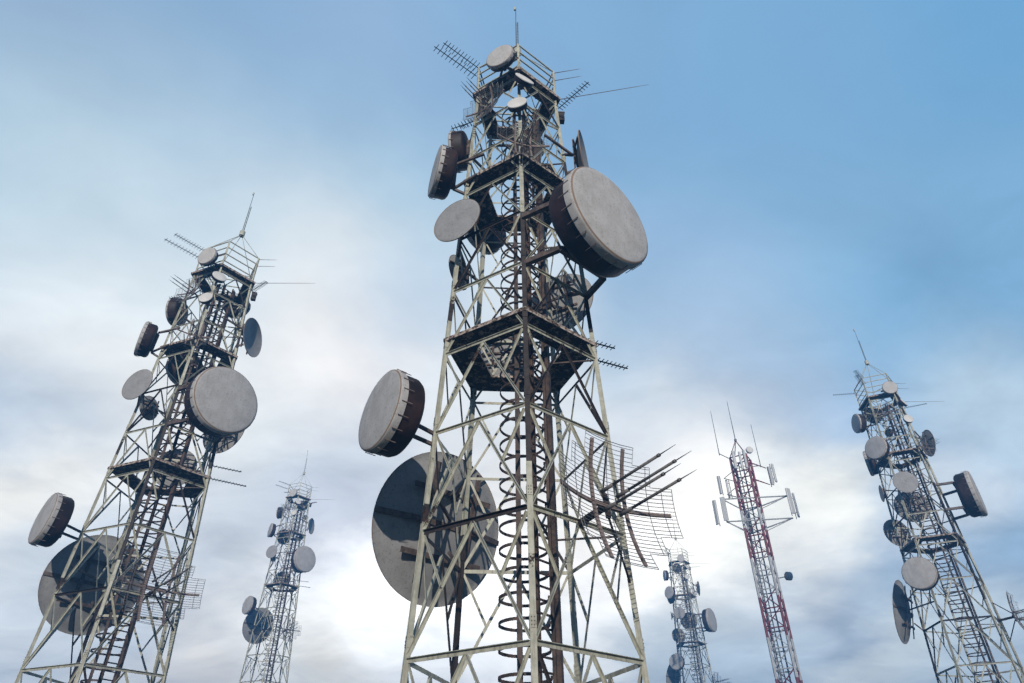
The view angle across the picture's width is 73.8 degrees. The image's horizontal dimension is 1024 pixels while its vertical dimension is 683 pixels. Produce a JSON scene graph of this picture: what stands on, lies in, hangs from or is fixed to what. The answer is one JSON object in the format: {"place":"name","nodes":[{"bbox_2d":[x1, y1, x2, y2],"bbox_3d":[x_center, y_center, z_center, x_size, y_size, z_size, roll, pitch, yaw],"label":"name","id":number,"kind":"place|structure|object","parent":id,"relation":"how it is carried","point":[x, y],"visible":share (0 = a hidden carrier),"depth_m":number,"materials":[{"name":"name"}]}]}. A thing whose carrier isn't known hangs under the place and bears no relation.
{"place":"outdoors","nodes":[
{"label":"outdoors","id":0,"kind":"place"},
{"bbox_2d":[0,0,1023,682],"label":"sky","id":1,"kind":"structure","parent":0,"point":[798,176],"materials":[{"name":"blue"}]},
{"bbox_3d":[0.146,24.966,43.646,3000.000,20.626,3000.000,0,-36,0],"label":"ground","id":2,"kind":"structure","parent":0,"visible":0},
{"bbox_2d":[14,192,274,682],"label":"lattice tower","id":3,"kind":"structure","parent":2,"relation":"on","point":[91,586],"depth_m":37.46,"materials":[{"name":"grey metal"}]},
{"bbox_2d":[239,451,331,682],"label":"lattice tower","id":4,"kind":"structure","parent":2,"relation":"on","point":[258,626],"depth_m":105.68,"materials":[{"name":"grey metal"}]},
{"bbox_2d":[358,7,696,682],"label":"lattice tower","id":5,"kind":"structure","parent":2,"relation":"on","point":[436,527],"depth_m":22.76,"materials":[{"name":"grey metal"}]},
{"bbox_2d":[657,519,731,682],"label":"lattice tower","id":6,"kind":"structure","parent":2,"relation":"on","point":[689,621],"depth_m":123.13,"materials":[{"name":"grey metal"}]},
{"bbox_2d":[710,403,802,682],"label":"red white mast","id":7,"kind":"object","parent":2,"relation":"on","point":[745,515],"visible":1,"depth_m":86.37,"materials":[{"name":"metal"}]},
{"bbox_2d":[838,329,1023,682],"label":"lattice tower","id":8,"kind":"structure","parent":2,"relation":"on","point":[920,573],"depth_m":59.78,"materials":[{"name":"grey metal"}]}
]}

